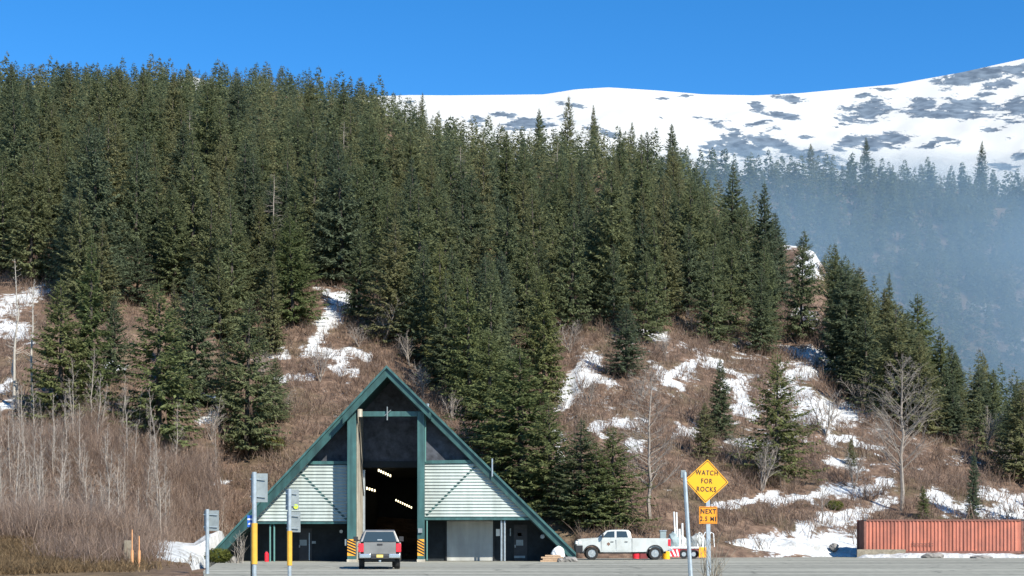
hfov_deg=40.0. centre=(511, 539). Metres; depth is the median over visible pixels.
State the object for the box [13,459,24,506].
bare sapling
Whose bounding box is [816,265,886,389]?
spruce tree
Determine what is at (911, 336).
spruce tree
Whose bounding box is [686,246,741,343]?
spruce tree
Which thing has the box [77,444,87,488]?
bare sapling
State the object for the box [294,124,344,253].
spruce tree
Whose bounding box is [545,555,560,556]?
plank
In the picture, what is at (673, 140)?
spruce tree
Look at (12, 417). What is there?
bare sapling
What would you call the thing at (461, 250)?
spruce tree
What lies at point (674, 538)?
covered load
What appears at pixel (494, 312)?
spruce tree
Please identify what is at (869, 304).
spruce tree
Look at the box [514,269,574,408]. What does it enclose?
spruce tree
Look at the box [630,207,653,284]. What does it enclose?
spruce tree
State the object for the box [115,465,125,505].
bare sapling
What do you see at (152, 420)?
bare sapling
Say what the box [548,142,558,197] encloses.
dead spruce
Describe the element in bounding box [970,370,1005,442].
spruce tree
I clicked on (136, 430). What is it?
bare sapling
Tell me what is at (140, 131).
spruce tree
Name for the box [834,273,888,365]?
spruce tree
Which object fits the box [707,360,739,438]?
spruce tree
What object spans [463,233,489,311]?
spruce tree
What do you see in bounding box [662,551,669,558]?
barrel
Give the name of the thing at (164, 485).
bare sapling
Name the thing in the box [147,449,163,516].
bare sapling
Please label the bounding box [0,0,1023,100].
sky
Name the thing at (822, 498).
bare tree
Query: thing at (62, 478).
bare sapling
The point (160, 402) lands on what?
spruce tree
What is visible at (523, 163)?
spruce tree
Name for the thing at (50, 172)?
spruce tree
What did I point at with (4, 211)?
spruce tree
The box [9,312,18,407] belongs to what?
dead snag
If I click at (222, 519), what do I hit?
bare sapling
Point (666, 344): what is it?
leafless alder
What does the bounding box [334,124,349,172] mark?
dead spruce
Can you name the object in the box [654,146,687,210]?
spruce tree
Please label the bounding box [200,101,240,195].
spruce tree
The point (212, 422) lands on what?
leafless alder
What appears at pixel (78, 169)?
spruce tree
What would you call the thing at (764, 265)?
spruce tree
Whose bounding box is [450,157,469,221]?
spruce tree
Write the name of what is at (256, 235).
spruce tree
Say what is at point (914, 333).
spruce tree
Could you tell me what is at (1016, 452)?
spruce tree
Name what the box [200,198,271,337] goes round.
spruce tree
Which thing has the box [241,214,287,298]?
spruce tree
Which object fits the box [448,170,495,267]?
spruce tree
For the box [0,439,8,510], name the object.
bare sapling
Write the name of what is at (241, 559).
bare shrub
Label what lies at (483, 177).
spruce tree
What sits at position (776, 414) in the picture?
spruce tree
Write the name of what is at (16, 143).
spruce tree
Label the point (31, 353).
dead snag
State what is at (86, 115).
spruce tree
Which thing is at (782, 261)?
spruce tree
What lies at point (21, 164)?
spruce tree
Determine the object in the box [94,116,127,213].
spruce tree
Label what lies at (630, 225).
spruce tree
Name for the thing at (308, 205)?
spruce tree
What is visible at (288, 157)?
spruce tree
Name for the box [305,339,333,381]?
leafless alder
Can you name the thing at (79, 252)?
spruce tree
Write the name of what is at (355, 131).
spruce tree
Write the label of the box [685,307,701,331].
leafless alder
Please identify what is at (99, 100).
spruce tree
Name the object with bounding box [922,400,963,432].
leafless alder
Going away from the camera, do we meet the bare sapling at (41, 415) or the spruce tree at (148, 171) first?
the bare sapling at (41, 415)
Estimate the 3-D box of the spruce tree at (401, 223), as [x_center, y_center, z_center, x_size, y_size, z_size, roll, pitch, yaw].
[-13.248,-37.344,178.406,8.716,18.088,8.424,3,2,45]
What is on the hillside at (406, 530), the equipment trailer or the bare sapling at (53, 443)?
the bare sapling at (53, 443)
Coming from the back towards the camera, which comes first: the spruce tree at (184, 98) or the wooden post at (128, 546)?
the spruce tree at (184, 98)
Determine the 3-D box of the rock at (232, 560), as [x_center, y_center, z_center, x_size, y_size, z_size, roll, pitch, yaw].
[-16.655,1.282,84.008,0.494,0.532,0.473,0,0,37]
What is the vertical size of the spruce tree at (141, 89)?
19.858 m
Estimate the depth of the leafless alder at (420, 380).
145.73 m
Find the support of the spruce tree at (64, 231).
on the hillside at (406, 530)
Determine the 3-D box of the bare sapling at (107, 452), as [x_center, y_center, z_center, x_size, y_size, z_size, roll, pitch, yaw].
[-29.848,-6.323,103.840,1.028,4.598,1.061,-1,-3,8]
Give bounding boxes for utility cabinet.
[659,530,666,557]
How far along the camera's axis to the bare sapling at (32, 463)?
97.50 m
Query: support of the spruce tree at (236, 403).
on the hillside at (406, 530)
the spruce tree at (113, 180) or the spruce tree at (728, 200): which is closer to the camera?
the spruce tree at (113, 180)
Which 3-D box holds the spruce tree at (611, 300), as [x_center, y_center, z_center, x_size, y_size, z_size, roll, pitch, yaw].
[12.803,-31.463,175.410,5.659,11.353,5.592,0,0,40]
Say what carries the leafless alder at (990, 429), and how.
on the hillside at (406, 530)
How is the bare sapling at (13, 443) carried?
on the hillside at (406, 530)
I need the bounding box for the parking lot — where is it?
[203,557,1023,575]
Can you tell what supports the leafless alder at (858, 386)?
on the hillside at (406, 530)
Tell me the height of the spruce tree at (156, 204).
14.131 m
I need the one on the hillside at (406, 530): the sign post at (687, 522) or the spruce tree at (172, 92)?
the spruce tree at (172, 92)
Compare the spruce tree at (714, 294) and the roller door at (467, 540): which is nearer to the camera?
the roller door at (467, 540)
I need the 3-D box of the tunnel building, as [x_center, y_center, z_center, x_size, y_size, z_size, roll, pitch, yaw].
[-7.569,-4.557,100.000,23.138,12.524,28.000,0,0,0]
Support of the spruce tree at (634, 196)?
on the hillside at (406, 530)
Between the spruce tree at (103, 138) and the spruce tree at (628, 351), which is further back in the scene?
the spruce tree at (103, 138)
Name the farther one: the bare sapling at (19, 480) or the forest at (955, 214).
the forest at (955, 214)
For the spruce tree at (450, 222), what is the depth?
188.34 m
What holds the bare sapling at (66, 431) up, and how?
on the hillside at (406, 530)
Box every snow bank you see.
[155,531,224,569]
[725,538,856,556]
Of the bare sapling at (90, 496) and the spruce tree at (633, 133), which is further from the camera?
the spruce tree at (633, 133)
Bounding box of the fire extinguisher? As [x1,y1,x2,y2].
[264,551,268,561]
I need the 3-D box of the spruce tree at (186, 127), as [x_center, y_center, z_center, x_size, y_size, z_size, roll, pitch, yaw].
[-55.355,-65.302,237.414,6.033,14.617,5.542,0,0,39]
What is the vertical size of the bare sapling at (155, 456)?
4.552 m
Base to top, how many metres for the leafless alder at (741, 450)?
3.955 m
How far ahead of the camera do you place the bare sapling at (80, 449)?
102.13 m
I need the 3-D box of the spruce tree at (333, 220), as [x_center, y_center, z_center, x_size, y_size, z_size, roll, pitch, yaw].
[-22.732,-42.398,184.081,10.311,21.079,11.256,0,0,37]
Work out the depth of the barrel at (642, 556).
100.80 m
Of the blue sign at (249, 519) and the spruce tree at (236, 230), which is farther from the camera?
the spruce tree at (236, 230)
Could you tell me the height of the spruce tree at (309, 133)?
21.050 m
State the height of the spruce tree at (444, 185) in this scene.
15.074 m
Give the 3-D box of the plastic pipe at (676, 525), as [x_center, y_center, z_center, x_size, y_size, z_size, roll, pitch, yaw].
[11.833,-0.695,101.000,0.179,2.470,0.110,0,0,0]
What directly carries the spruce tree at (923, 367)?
on the hillside at (406, 530)
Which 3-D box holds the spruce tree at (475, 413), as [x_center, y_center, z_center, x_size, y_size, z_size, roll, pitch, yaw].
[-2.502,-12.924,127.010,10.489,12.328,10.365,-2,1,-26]
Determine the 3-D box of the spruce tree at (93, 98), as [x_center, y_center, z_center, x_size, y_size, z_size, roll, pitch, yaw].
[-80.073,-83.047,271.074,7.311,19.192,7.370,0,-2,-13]
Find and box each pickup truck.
[353,530,403,568]
[574,530,671,559]
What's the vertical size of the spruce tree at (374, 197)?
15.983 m
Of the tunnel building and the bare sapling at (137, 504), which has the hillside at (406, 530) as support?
the bare sapling at (137, 504)
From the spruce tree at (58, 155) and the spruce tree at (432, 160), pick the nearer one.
the spruce tree at (58, 155)
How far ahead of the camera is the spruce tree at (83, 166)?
187.38 m
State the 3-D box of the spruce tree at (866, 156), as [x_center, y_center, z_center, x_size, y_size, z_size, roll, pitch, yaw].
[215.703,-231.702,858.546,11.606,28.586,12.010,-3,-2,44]
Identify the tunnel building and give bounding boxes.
[212,365,575,561]
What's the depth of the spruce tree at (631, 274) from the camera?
187.96 m
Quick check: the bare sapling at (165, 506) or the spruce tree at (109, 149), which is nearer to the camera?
the bare sapling at (165, 506)
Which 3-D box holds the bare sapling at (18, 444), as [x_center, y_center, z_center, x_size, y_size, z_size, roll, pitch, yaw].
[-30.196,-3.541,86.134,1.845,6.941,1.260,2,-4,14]
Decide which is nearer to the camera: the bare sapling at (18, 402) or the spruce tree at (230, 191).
the bare sapling at (18, 402)
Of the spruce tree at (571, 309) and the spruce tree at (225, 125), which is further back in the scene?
the spruce tree at (225, 125)
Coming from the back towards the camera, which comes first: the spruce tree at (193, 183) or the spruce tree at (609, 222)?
the spruce tree at (609, 222)
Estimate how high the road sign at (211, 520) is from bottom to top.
2.618 m
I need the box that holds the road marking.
[223,568,336,573]
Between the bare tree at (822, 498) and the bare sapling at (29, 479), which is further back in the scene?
the bare tree at (822, 498)
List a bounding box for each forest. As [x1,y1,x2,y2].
[0,51,1023,452]
[582,146,1023,400]
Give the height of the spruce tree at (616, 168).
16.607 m
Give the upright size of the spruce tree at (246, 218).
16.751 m
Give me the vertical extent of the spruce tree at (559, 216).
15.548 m
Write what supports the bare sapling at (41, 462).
on the hillside at (406, 530)
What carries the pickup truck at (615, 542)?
on the parking lot
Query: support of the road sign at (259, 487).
on the parking lot
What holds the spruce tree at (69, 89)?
on the hillside at (406, 530)
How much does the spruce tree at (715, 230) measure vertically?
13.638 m
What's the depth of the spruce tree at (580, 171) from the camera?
250.72 m
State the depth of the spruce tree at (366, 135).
263.21 m
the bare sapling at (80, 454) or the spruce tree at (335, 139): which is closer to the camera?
the bare sapling at (80, 454)
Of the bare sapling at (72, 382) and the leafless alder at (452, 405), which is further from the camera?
the leafless alder at (452, 405)
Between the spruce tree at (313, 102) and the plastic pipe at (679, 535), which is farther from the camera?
the spruce tree at (313, 102)
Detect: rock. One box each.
[228,556,236,562]
[562,556,577,561]
[829,543,838,551]
[921,553,943,557]
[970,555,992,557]
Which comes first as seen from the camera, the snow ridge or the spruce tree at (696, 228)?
the snow ridge
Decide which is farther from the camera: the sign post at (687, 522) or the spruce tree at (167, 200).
the spruce tree at (167, 200)
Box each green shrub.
[203,547,232,562]
[262,436,285,452]
[825,500,843,509]
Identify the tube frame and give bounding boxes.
[697,532,714,546]
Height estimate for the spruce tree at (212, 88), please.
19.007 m
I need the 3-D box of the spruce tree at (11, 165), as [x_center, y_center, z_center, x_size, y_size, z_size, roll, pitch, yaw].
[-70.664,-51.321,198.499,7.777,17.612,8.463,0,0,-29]
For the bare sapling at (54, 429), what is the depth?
103.00 m
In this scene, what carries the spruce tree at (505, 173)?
on the hillside at (406, 530)
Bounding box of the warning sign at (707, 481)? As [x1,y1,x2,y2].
[687,460,727,575]
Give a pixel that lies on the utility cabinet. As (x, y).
(662, 533)
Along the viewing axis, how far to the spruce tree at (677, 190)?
226.24 m
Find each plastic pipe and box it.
[673,512,675,533]
[676,512,677,535]
[678,529,680,546]
[681,523,683,546]
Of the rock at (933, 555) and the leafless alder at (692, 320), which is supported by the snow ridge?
the rock at (933, 555)
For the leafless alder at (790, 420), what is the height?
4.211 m
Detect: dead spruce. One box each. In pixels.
[259,175,286,273]
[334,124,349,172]
[452,146,466,211]
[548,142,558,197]
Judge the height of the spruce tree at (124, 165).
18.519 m
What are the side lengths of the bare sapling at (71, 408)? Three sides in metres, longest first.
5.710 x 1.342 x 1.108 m
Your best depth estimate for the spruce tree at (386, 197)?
190.70 m
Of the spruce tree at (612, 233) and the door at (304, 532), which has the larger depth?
the spruce tree at (612, 233)
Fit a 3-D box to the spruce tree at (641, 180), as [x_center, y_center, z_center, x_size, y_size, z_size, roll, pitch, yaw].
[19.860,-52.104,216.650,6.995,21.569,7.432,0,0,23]
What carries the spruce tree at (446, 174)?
on the hillside at (406, 530)
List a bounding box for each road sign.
[203,509,218,573]
[250,472,267,575]
[285,489,299,575]
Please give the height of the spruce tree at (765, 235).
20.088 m
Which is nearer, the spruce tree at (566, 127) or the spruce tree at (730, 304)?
the spruce tree at (730, 304)
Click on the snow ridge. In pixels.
(950, 555)
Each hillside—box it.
[0,92,1023,575]
[705,173,1023,414]
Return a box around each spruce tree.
[0,65,24,126]
[0,81,57,228]
[0,115,21,195]
[0,147,35,247]
[0,154,65,282]
[0,161,28,273]
[0,170,19,253]
[7,92,36,165]
[8,94,38,152]
[12,152,36,233]
[14,277,106,423]
[16,138,66,247]
[18,109,58,210]
[22,76,38,125]
[35,85,56,128]
[39,120,125,275]
[41,97,64,152]
[41,144,63,213]
[42,101,66,165]
[44,177,103,295]
[47,144,73,231]
[47,234,122,410]
[50,64,78,138]
[50,127,134,302]
[50,184,103,312]
[57,132,75,172]
[59,64,82,151]
[62,120,89,193]
[70,103,94,153]
[75,129,90,201]
[83,219,126,322]
[83,281,211,452]
[84,93,111,174]
[85,62,109,133]
[89,70,133,187]
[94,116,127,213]
[95,295,138,381]
[97,112,135,267]
[98,117,146,234]
[107,67,136,147]
[108,66,129,109]
[110,156,126,244]
[111,237,165,305]
[114,138,166,277]
[122,103,169,183]
[125,137,163,249]
[128,74,146,135]
[129,142,166,214]
[130,67,152,138]
[137,92,172,185]
[137,166,165,261]
[145,138,166,230]
[145,187,201,295]
[150,94,172,168]
[153,179,184,273]
[154,127,213,286]
[161,278,191,372]
[162,72,189,158]
[163,99,191,183]
[164,121,191,217]
[165,69,193,135]
[166,266,227,409]
[172,109,190,164]
[177,131,212,222]
[179,198,229,298]
[185,79,230,193]
[187,161,212,262]
[192,172,244,298]
[195,252,244,354]
[196,78,233,156]
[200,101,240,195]
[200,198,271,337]
[202,135,242,214]
[203,294,293,455]
[206,145,224,191]
[207,346,251,418]
[208,103,234,178]
[217,166,244,237]
[217,169,249,250]
[222,80,259,161]
[223,206,250,280]
[227,218,261,299]
[229,136,267,231]
[234,148,257,214]
[234,153,271,257]
[239,146,267,219]
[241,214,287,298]
[243,195,275,277]
[247,179,279,262]
[254,139,276,202]
[256,256,289,355]
[259,214,330,325]
[260,171,315,269]
[261,356,295,421]
[274,135,305,213]
[274,208,307,302]
[275,145,296,225]
[275,181,320,289]
[276,109,307,173]
[292,160,318,259]
[294,103,330,190]
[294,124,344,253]
[296,99,324,152]
[296,126,337,206]
[297,141,330,269]
[299,79,326,132]
[306,140,380,286]
[311,190,340,279]
[323,143,357,207]
[325,152,357,232]
[326,172,349,240]
[327,128,338,192]
[328,82,360,151]
[328,103,366,189]
[329,143,356,224]
[335,164,378,278]
[335,220,379,318]
[354,130,403,242]
[354,219,421,343]
[359,110,375,165]
[360,167,391,268]
[364,119,382,185]
[364,119,401,194]
[368,187,404,288]
[371,183,397,278]
[372,185,459,330]
[376,176,432,306]
[380,131,415,201]
[386,182,406,230]
[391,242,438,361]
[394,130,427,201]
[394,154,432,241]
[413,193,475,322]
[414,271,463,393]
[417,92,429,131]
[417,197,435,279]
[417,240,463,371]
[419,144,443,206]
[421,177,455,237]
[422,163,440,239]
[426,177,450,265]
[430,262,494,409]
[431,200,465,266]
[435,257,521,385]
[439,148,459,211]
[440,329,536,453]
[446,242,469,351]
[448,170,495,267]
[448,220,469,305]
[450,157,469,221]
[451,181,480,296]
[456,270,522,407]
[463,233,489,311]
[464,346,564,492]
[466,137,498,247]
[466,262,514,384]
[477,193,528,302]
[491,132,516,219]
[491,251,523,363]
[492,204,518,274]
[501,146,542,226]
[504,399,583,516]
[505,172,536,248]
[506,231,540,331]
[509,188,573,316]
[514,268,561,363]
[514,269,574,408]
[517,191,562,289]
[518,240,561,324]
[533,109,545,148]
[537,218,568,310]
[538,416,619,524]
[544,182,576,253]
[544,198,600,334]
[545,153,568,218]
[546,159,566,232]
[556,427,662,532]
[557,183,589,283]
[559,96,576,160]
[560,155,579,253]
[562,167,583,218]
[565,441,631,527]
[568,204,602,295]
[573,152,592,200]
[575,159,653,318]
[576,174,596,233]
[577,209,609,308]
[583,199,631,283]
[588,105,599,163]
[593,244,633,326]
[594,164,622,247]
[596,303,651,375]
[602,156,623,213]
[608,191,642,307]
[612,127,635,204]
[621,197,636,275]
[624,251,669,342]
[626,134,655,251]
[626,174,654,220]
[628,122,637,168]
[629,190,656,260]
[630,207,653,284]
[634,132,658,189]
[638,212,674,332]
[642,207,691,315]
[644,175,687,278]
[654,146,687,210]
[657,177,685,260]
[663,124,678,158]
[663,180,730,299]
[667,176,712,282]
[668,171,689,226]
[671,221,715,313]
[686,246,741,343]
[690,402,720,460]
[698,188,712,250]
[699,217,743,300]
[707,209,737,277]
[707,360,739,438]
[714,236,751,334]
[717,161,755,269]
[720,205,779,304]
[725,350,828,483]
[739,245,785,342]
[739,268,783,354]
[741,182,785,306]
[752,239,782,326]
[768,215,798,302]
[776,231,825,341]
[804,144,817,178]
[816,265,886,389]
[817,258,851,361]
[820,244,840,327]
[833,310,884,401]
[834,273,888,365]
[837,268,876,331]
[840,288,892,395]
[841,303,946,420]
[843,438,858,465]
[857,138,873,180]
[862,317,922,421]
[874,288,899,356]
[877,273,897,334]
[881,312,940,403]
[897,334,951,434]
[900,349,943,419]
[903,293,959,388]
[908,321,919,348]
[912,486,933,519]
[927,332,965,412]
[932,374,970,441]
[937,345,973,431]
[948,359,972,424]
[962,364,1003,434]
[964,448,983,519]
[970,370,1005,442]
[973,141,991,186]
[981,378,1023,482]
[991,387,1023,465]
[997,384,1023,443]
[1003,379,1020,442]
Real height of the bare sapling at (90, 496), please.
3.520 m
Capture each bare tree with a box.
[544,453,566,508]
[614,365,685,518]
[812,482,835,523]
[856,353,941,511]
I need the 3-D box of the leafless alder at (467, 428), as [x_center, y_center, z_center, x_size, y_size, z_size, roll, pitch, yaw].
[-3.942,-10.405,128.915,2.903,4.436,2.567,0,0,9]
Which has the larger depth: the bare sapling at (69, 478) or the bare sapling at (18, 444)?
the bare sapling at (69, 478)
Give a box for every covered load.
[668,532,679,548]
[679,536,686,548]
[691,533,705,548]
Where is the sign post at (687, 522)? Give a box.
[681,470,692,575]
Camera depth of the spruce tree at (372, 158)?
202.67 m
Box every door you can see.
[299,528,311,560]
[447,520,492,560]
[514,525,526,560]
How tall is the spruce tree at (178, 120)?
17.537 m
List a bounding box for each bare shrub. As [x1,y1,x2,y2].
[229,527,248,562]
[692,528,735,575]
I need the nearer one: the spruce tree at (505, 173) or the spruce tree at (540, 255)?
the spruce tree at (540, 255)
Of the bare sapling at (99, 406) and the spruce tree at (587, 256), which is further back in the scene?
the spruce tree at (587, 256)
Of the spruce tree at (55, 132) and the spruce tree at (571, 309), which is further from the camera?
the spruce tree at (55, 132)
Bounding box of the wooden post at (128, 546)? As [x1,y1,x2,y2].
[124,540,131,564]
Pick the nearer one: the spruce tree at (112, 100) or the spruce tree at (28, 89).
the spruce tree at (112, 100)
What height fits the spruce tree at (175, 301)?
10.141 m
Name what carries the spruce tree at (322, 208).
on the hillside at (406, 530)
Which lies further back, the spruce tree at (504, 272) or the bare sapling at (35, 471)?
the spruce tree at (504, 272)
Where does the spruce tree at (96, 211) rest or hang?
on the hillside at (406, 530)
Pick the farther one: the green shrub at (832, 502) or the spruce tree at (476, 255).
the spruce tree at (476, 255)
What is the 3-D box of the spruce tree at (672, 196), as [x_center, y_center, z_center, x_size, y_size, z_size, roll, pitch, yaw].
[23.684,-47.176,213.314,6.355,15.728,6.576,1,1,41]
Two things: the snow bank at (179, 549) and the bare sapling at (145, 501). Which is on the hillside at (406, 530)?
the bare sapling at (145, 501)
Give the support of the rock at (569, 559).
on the parking lot
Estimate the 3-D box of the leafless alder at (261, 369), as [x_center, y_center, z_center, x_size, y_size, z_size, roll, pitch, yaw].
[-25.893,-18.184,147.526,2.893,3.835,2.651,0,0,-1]
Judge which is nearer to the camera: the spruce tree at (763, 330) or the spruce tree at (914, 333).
the spruce tree at (914, 333)
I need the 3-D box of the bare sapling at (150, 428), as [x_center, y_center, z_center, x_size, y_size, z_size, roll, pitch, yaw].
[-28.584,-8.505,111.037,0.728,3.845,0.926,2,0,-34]
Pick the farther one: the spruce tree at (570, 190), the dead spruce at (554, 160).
the dead spruce at (554, 160)
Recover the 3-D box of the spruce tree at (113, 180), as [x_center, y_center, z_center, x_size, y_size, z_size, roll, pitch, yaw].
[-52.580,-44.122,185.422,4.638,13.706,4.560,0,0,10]
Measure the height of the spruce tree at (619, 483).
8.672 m
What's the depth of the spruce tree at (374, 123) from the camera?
246.06 m
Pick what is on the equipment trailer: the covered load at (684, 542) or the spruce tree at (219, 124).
the covered load at (684, 542)
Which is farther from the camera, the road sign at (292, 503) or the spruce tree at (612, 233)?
the spruce tree at (612, 233)
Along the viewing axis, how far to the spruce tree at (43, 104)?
249.07 m
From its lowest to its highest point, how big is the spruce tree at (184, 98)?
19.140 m
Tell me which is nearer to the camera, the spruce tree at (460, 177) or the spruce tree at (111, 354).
the spruce tree at (111, 354)
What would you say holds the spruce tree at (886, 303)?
on the hillside at (406, 530)
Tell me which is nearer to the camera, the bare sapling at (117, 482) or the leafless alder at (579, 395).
the bare sapling at (117, 482)
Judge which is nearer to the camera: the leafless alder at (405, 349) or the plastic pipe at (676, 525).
the plastic pipe at (676, 525)
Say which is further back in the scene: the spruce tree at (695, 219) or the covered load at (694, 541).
the spruce tree at (695, 219)
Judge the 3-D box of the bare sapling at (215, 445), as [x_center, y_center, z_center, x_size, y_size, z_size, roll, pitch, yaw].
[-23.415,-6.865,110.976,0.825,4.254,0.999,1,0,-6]
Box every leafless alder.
[191,399,228,438]
[252,351,276,375]
[271,390,294,405]
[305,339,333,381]
[346,323,369,346]
[375,296,403,339]
[395,331,412,363]
[408,362,429,395]
[440,393,463,420]
[457,413,480,445]
[553,319,582,352]
[570,381,598,406]
[626,369,656,406]
[655,334,671,357]
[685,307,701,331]
[725,433,759,468]
[752,435,784,491]
[779,406,797,435]
[803,388,844,437]
[836,372,874,407]
[840,444,864,487]
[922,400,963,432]
[975,405,1004,451]
[999,439,1016,473]
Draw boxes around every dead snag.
[7,261,25,409]
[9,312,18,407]
[25,279,37,408]
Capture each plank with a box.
[540,560,556,561]
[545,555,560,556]
[857,549,905,556]
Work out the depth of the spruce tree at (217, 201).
173.29 m
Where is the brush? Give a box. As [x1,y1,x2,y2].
[0,241,1023,564]
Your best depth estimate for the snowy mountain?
2223.71 m
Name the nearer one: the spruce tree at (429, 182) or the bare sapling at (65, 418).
the bare sapling at (65, 418)
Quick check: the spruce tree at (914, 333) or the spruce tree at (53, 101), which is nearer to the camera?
the spruce tree at (914, 333)
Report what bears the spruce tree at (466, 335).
on the hillside at (406, 530)
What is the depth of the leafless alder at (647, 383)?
146.63 m
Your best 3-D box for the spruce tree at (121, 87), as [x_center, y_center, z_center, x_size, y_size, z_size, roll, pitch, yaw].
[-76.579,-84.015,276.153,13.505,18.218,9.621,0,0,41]
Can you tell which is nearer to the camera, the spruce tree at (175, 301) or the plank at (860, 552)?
the plank at (860, 552)
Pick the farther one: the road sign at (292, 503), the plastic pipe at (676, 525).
the plastic pipe at (676, 525)
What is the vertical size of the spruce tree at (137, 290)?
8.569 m
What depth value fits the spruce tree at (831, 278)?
197.38 m
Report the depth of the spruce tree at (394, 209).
182.57 m
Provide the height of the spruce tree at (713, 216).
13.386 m
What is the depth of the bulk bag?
87.48 m
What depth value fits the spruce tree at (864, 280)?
188.01 m
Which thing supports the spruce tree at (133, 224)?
on the hillside at (406, 530)
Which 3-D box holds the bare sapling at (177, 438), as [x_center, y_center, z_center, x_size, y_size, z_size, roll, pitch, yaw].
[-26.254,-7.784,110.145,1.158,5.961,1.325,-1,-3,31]
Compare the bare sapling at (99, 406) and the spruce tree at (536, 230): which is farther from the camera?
the spruce tree at (536, 230)
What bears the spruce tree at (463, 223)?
on the hillside at (406, 530)
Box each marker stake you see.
[131,530,133,560]
[138,536,140,565]
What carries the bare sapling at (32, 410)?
on the hillside at (406, 530)
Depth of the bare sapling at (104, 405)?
112.10 m
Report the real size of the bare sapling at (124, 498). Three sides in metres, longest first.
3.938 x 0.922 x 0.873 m
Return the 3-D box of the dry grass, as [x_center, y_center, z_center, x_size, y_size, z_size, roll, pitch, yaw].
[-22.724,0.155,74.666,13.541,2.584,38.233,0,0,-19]
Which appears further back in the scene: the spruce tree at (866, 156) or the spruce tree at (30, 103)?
the spruce tree at (866, 156)
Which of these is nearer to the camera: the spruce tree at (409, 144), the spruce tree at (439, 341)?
the spruce tree at (439, 341)
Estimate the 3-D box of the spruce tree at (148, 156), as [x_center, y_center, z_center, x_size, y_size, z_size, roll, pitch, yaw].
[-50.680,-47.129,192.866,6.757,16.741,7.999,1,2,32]
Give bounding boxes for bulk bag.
[551,546,565,557]
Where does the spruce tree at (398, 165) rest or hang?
on the hillside at (406, 530)
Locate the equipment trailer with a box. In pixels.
[669,547,698,558]
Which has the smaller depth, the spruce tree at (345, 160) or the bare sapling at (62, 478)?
the bare sapling at (62, 478)
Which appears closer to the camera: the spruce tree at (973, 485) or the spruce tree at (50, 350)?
the spruce tree at (50, 350)
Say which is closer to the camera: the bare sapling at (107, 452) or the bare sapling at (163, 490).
the bare sapling at (163, 490)
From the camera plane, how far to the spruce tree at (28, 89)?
265.75 m
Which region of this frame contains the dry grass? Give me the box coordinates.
[0,532,199,574]
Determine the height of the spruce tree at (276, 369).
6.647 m
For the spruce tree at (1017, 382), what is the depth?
164.65 m
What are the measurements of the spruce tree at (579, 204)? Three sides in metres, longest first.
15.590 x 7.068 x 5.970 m
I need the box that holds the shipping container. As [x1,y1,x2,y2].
[857,519,1023,552]
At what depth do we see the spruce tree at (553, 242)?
186.32 m
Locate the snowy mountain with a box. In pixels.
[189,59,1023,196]
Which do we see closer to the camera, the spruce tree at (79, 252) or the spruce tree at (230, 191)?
the spruce tree at (79, 252)
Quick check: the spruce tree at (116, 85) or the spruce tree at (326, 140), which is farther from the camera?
the spruce tree at (116, 85)
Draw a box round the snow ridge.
[856,552,1023,557]
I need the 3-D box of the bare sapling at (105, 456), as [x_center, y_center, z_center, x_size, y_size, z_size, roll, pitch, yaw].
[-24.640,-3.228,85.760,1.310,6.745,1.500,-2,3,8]
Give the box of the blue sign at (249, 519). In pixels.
[247,515,251,575]
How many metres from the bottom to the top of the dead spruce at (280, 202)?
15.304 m
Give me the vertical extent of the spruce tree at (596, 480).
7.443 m
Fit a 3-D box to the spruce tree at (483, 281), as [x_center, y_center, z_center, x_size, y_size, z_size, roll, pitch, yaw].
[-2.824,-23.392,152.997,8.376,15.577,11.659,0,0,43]
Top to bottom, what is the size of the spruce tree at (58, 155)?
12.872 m
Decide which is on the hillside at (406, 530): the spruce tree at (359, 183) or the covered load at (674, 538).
the spruce tree at (359, 183)
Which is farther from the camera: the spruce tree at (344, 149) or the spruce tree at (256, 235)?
the spruce tree at (344, 149)
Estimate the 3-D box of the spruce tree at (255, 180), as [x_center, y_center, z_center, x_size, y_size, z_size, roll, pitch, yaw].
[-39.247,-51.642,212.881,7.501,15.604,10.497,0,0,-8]
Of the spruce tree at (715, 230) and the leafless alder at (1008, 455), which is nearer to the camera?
the leafless alder at (1008, 455)
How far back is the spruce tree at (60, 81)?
283.77 m
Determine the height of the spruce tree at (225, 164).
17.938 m
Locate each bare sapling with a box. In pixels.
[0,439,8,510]
[2,413,14,494]
[4,425,30,507]
[7,414,19,472]
[8,395,18,446]
[13,384,29,462]
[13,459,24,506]
[14,380,23,423]
[15,411,32,497]
[20,452,37,505]
[24,426,39,493]
[28,381,39,440]
[30,450,45,509]
[31,447,47,506]
[32,426,51,493]
[34,465,43,499]
[37,398,43,429]
[38,456,48,497]
[44,392,63,471]
[46,408,58,477]
[49,439,72,508]
[51,436,72,509]
[57,391,71,442]
[57,455,70,507]
[59,402,73,452]
[64,459,72,498]
[65,378,76,440]
[66,358,80,419]
[72,404,88,476]
[73,442,90,501]
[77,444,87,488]
[78,451,97,501]
[83,350,100,416]
[86,478,96,509]
[87,474,96,510]
[91,374,106,447]
[96,431,117,509]
[96,470,107,511]
[99,384,108,425]
[102,425,109,475]
[104,448,123,510]
[112,453,126,514]
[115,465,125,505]
[117,376,127,426]
[118,388,136,467]
[120,445,134,497]
[121,482,128,516]
[131,419,139,467]
[133,488,141,524]
[136,389,144,431]
[143,435,154,499]
[144,386,159,455]
[144,488,150,514]
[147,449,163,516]
[148,409,153,449]
[148,448,169,534]
[149,434,159,488]
[159,463,169,517]
[162,485,170,539]
[163,447,168,489]
[164,481,175,519]
[169,402,184,461]
[211,426,219,474]
[219,498,228,535]
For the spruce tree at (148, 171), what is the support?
on the hillside at (406, 530)
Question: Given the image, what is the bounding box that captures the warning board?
[699,547,705,556]
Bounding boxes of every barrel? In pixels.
[632,554,638,558]
[639,554,647,558]
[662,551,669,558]

